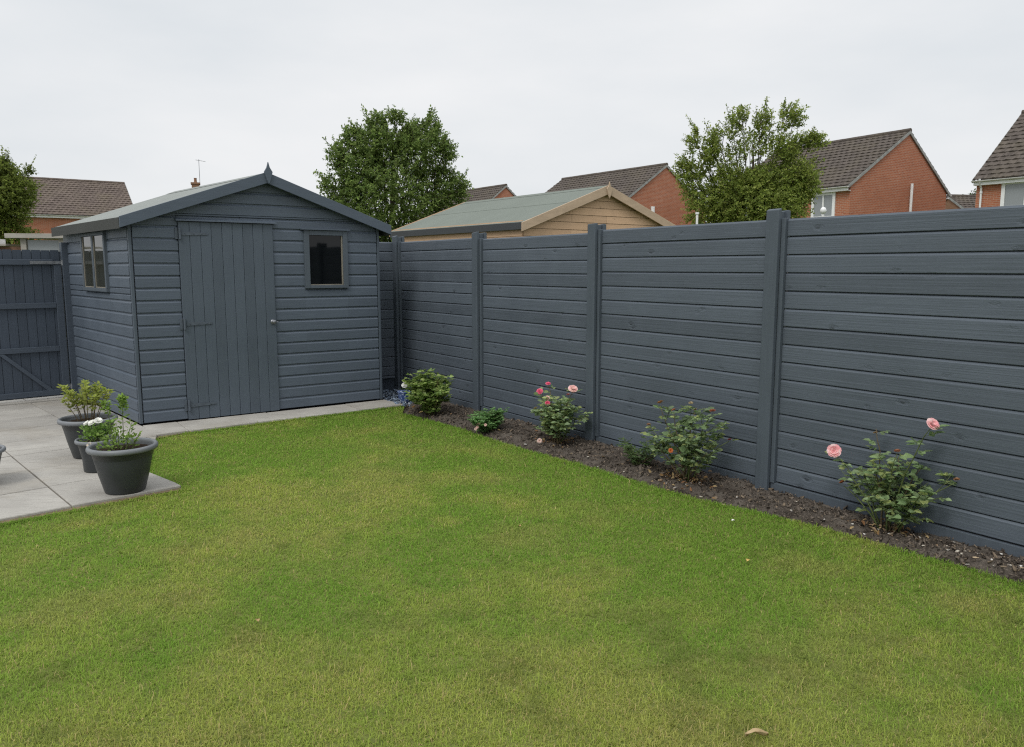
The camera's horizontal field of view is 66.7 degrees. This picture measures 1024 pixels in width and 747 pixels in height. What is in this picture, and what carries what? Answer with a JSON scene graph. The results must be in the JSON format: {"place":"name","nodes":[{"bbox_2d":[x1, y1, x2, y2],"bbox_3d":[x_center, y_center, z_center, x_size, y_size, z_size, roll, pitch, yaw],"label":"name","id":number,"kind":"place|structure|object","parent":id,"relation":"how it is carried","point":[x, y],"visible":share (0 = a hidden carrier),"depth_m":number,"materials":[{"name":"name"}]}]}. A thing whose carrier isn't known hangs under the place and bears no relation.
{"place":"outdoors","nodes":[
{"label":"outdoors","id":0,"kind":"place"},
{"bbox_2d":[0,395,251,523],"bbox_3d":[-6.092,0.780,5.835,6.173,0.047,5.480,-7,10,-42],"label":"patio","id":1,"kind":"structure","parent":0,"point":[38,462],"depth_m":6.05,"materials":[{"name":"grey concrete"}]},
{"bbox_2d":[0,444,5,460],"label":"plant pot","id":2,"kind":"object","parent":1,"relation":"on","point":[2,448],"visible":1,"depth_m":5.58,"materials":[{"name":"plastic"}]},
{"bbox_2d":[0,397,67,405],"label":"gate sill","id":3,"kind":"structure","parent":1,"relation":"on","point":[30,401],"depth_m":8.94,"materials":[{"name":"grey concrete"}]},
{"bbox_2d":[57,412,117,458],"bbox_3d":[-3.480,0.517,6.408,0.444,0.325,0.444,5,9,32],"label":"plant pot","id":4,"kind":"object","parent":1,"relation":"on","point":[70,425],"visible":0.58,"depth_m":6.28,"materials":[{"name":"plastic"}]},
{"bbox_2d":[57,379,114,421],"bbox_3d":[-3.473,0.228,6.374,0.454,0.369,0.267,0,8,0],"label":"potted shrub","id":5,"kind":"object","parent":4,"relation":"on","point":[96,396],"visible":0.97,"depth_m":6.34,"materials":[{"name":"green plant"}]},
{"bbox_2d":[74,434,119,472],"bbox_3d":[-3.165,0.616,5.957,0.310,0.250,0.310,-5,9,-30],"label":"plant pot","id":6,"kind":"object","parent":1,"relation":"on","point":[88,464],"visible":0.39,"depth_m":5.86,"materials":[{"name":"plastic"}]},
{"bbox_2d":[77,417,125,445],"bbox_3d":[-3.122,0.468,5.900,0.389,0.278,0.256,4,9,29],"label":"flowering plant","id":7,"kind":"object","parent":6,"relation":"in","point":[92,432],"visible":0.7,"depth_m":5.90,"materials":[{"name":"green plant"}]},
{"bbox_2d":[85,437,157,494],"bbox_3d":[-2.695,0.651,5.406,0.452,0.330,0.452,-5,9,-34],"label":"plant pot","id":8,"kind":"object","parent":1,"relation":"on","point":[121,471],"visible":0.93,"depth_m":5.28,"materials":[{"name":"plastic"}]},
{"bbox_2d":[96,393,142,450],"bbox_3d":[-2.720,0.384,5.367,0.271,0.520,0.287,7,11,43],"label":"potted plant","id":9,"kind":"object","parent":8,"relation":"in","point":[122,400],"visible":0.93,"depth_m":5.36,"materials":[{"name":"green plant"}]},
{"bbox_2d":[51,162,390,425],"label":"garden shed","id":10,"kind":"structure","parent":1,"relation":"on","point":[257,293],"depth_m":8.14,"materials":[{"name":"paint"}]},
{"bbox_2d":[79,231,109,291],"bbox_3d":[-4.433,-1.188,8.291,0.070,0.617,0.908,-7,10,-42],"label":"side window","id":11,"kind":"structure","parent":10,"relation":"in","point":[93,245],"depth_m":8.24,"materials":[{"name":"paint"}]},
{"bbox_2d":[174,221,279,418],"bbox_3d":[-2.894,-0.547,8.016,0.986,1.974,0.107,-5,9,-35],"label":"door","id":12,"kind":"structure","parent":10,"relation":"in","point":[228,322],"depth_m":8.00,"materials":[{"name":"paint"}]},
{"bbox_2d":[300,228,349,287],"bbox_3d":[-2.046,-1.260,8.545,0.552,0.642,0.081,-5,9,-35],"label":"window","id":13,"kind":"structure","parent":10,"relation":"in","point":[325,254],"depth_m":8.55,"materials":[{"name":"paint"}]},
{"bbox_2d":[143,400,402,435],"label":"shed path","id":14,"kind":"structure","parent":0,"point":[163,429],"depth_m":8.03,"materials":[{"name":"grey concrete"}]},
{"bbox_2d":[0,405,1023,746],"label":"lawn","id":15,"kind":"structure","parent":0,"point":[318,634],"depth_m":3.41,"materials":[{"name":"plant"}]},
{"bbox_2d":[745,728,768,736],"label":"fallen leaf","id":16,"kind":"object","parent":15,"relation":"on","point":[759,731],"visible":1,"depth_m":2.59,"materials":[{"name":"beige plant"}]},
{"bbox_2d":[0,0,1023,237],"label":"sky","id":17,"kind":"structure","parent":0,"point":[533,95],"materials":[{"name":"white"}]},
{"bbox_2d":[403,399,1023,585],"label":"flower bed soil","id":18,"kind":"structure","parent":0,"point":[982,562],"depth_m":5.41,"materials":[{"name":"brown soil"}]},
{"bbox_2d":[402,368,453,415],"bbox_3d":[-0.857,0.204,8.216,0.592,0.520,0.731,-5,9,-35],"label":"leafy shrub","id":19,"kind":"object","parent":18,"relation":"on","point":[429,393],"visible":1,"depth_m":8.18,"materials":[{"name":"green plant"}]},
{"bbox_2d":[467,407,510,436],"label":"bush","id":20,"kind":"object","parent":18,"relation":"on","point":[484,421],"visible":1,"depth_m":7.39,"materials":[{"name":"green plant"}]},
{"bbox_2d":[531,382,592,446],"bbox_3d":[0.376,0.364,6.878,0.421,0.587,0.696,-5,9,-35],"label":"rose bush","id":21,"kind":"object","parent":18,"relation":"on","point":[554,422],"visible":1,"depth_m":6.79,"materials":[{"name":"green plant"}]},
{"bbox_2d":[616,436,671,475],"bbox_3d":[1.007,0.623,6.083,0.411,0.233,0.770,-5,9,-35],"label":"plant","id":22,"kind":"object","parent":18,"relation":"on","point":[633,456],"visible":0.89,"depth_m":6.06,"materials":[{"name":"green plant"}]},
{"bbox_2d":[639,400,738,498],"bbox_3d":[1.236,0.529,5.593,0.565,0.646,0.776,-5,9,-35],"label":"rose bush","id":23,"kind":"object","parent":18,"relation":"on","point":[689,446],"visible":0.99,"depth_m":5.57,"materials":[{"name":"green plant"}]},
{"bbox_2d":[825,418,959,545],"bbox_3d":[2.194,0.594,4.559,0.348,0.750,0.788,-5,9,-35],"label":"rose bush","id":24,"kind":"object","parent":18,"relation":"on","point":[899,503],"visible":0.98,"depth_m":4.52,"materials":[{"name":"green plant"}]},
{"label":"ground","id":25,"kind":"structure","parent":0,"visible":0},
{"bbox_2d":[0,145,42,244],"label":"leafy tree","id":26,"kind":"object","parent":25,"relation":"on","point":[14,204],"visible":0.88,"depth_m":25.30,"materials":[{"name":"green plant"}]},
{"bbox_2d":[0,233,62,251],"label":"lean to","id":27,"kind":"object","parent":25,"relation":"on","point":[49,242],"visible":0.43,"depth_m":12.09,"materials":[{"name":"white glass"}]},
{"bbox_2d":[5,176,132,243],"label":"brick house","id":28,"kind":"structure","parent":25,"relation":"on","point":[63,201],"depth_m":53.92,"materials":[{"name":"brown tile"}]},
{"bbox_2d":[59,242,78,397],"bbox_3d":[-5.241,-0.571,9.253,0.106,1.945,0.110,-7,10,-42],"label":"gate post","id":29,"kind":"object","parent":25,"relation":"on","point":[68,305],"visible":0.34,"depth_m":9.19,"materials":[{"name":"paint"}]},
{"bbox_2d":[0,249,71,400],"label":"garden gate","id":30,"kind":"structure","parent":29,"relation":"attached to","point":[33,354],"depth_m":8.98,"materials":[{"name":"paint"}]},
{"bbox_2d":[191,159,205,187],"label":"brick house","id":31,"kind":"structure","parent":25,"relation":"on","point":[195,183],"depth_m":67.49,"materials":[{"name":"brick"}]},
{"bbox_2d":[379,242,394,392],"bbox_3d":[-1.732,-0.642,9.698,0.650,1.968,0.092,-5,9,-35],"label":"return fence","id":32,"kind":"object","parent":25,"relation":"on","point":[387,312],"visible":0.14,"depth_m":9.75,"materials":[{"name":"paint"}]},
{"bbox_2d":[313,104,474,241],"bbox_3d":[-2.919,-3.879,19.545,4.027,5.743,2.627,0,8,0],"label":"leafy tree","id":33,"kind":"object","parent":25,"relation":"on","point":[375,176],"visible":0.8,"depth_m":19.16,"materials":[{"name":"green plant"}]},
{"bbox_2d":[419,184,515,217],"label":"brick house","id":34,"kind":"structure","parent":25,"relation":"on","point":[493,192],"depth_m":59.33,"materials":[{"name":"brown tile"}]},
{"bbox_2d":[389,182,674,241],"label":"timber shed","id":35,"kind":"structure","parent":25,"relation":"on","point":[575,211],"depth_m":13.06,"materials":[{"name":"beige wood"}]},
{"bbox_2d":[545,163,704,224],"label":"brick house","id":36,"kind":"structure","parent":25,"relation":"on","point":[653,188],"depth_m":47.01,"materials":[{"name":"orange brick"}]},
{"bbox_2d":[392,205,1023,557],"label":"garden fence","id":37,"kind":"object","parent":25,"relation":"on","point":[786,346],"visible":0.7,"depth_m":5.28,"materials":[{"name":"paint"}]},
{"bbox_2d":[669,96,832,224],"bbox_3d":[4.779,-2.986,15.668,3.215,5.012,2.024,0,8,0],"label":"leafy tree","id":38,"kind":"object","parent":25,"relation":"on","point":[758,191],"visible":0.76,"depth_m":15.33,"materials":[{"name":"green plant"}]},
{"bbox_2d":[820,207,826,216],"bbox_3d":[4.160,-1.057,10.554,0.084,2.360,0.082,0,8,0],"label":"garden lamp","id":39,"kind":"object","parent":25,"relation":"on","point":[823,210],"visible":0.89,"depth_m":10.38,"materials":[{"name":"white plastic"}]},
{"bbox_2d":[746,128,951,219],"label":"brick house","id":40,"kind":"structure","parent":25,"relation":"on","point":[895,171],"depth_m":35.91,"materials":[{"name":"orange brick"}]},
{"bbox_2d":[811,192,835,216],"bbox_3d":[14.160,-7.629,35.433,0.056,1.200,1.250,-5,9,-31],"label":"window","id":41,"kind":"structure","parent":40,"relation":"in","point":[827,200],"depth_m":35.34,"materials":[{"name":"white plastic"}]},
{"bbox_2d":[945,194,975,209],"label":"bungalow","id":42,"kind":"object","parent":25,"relation":"on","point":[957,201],"visible":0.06,"depth_m":49.21,"materials":[{"name":"tile"}]},
{"bbox_2d":[971,110,1023,207],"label":"brick house","id":43,"kind":"structure","parent":25,"relation":"on","point":[999,178],"depth_m":31.45,"materials":[{"name":"brown tile"}]},
{"bbox_2d":[1000,182,1023,205],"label":"window","id":44,"kind":"structure","parent":43,"relation":"in","point":[1012,194],"depth_m":30.78,"materials":[{"name":"grey glass"}]},
{"label":"corner soil","id":45,"kind":"structure","parent":0,"visible":0},
{"bbox_2d":[377,389,413,406],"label":"slate chippings","id":46,"kind":"object","parent":45,"relation":"on","point":[393,398],"visible":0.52,"depth_m":9.31,"materials":[{"name":"grey gravel"}]},
{"bbox_2d":[397,390,411,402],"bbox_3d":[-1.245,0.269,9.048,0.180,0.136,0.180,0,8,0],"label":"glazed pot","id":47,"kind":"object","parent":46,"relation":"on","point":[402,395],"visible":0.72,"depth_m":8.99,"materials":[{"name":"blue ceramic"}]}
]}

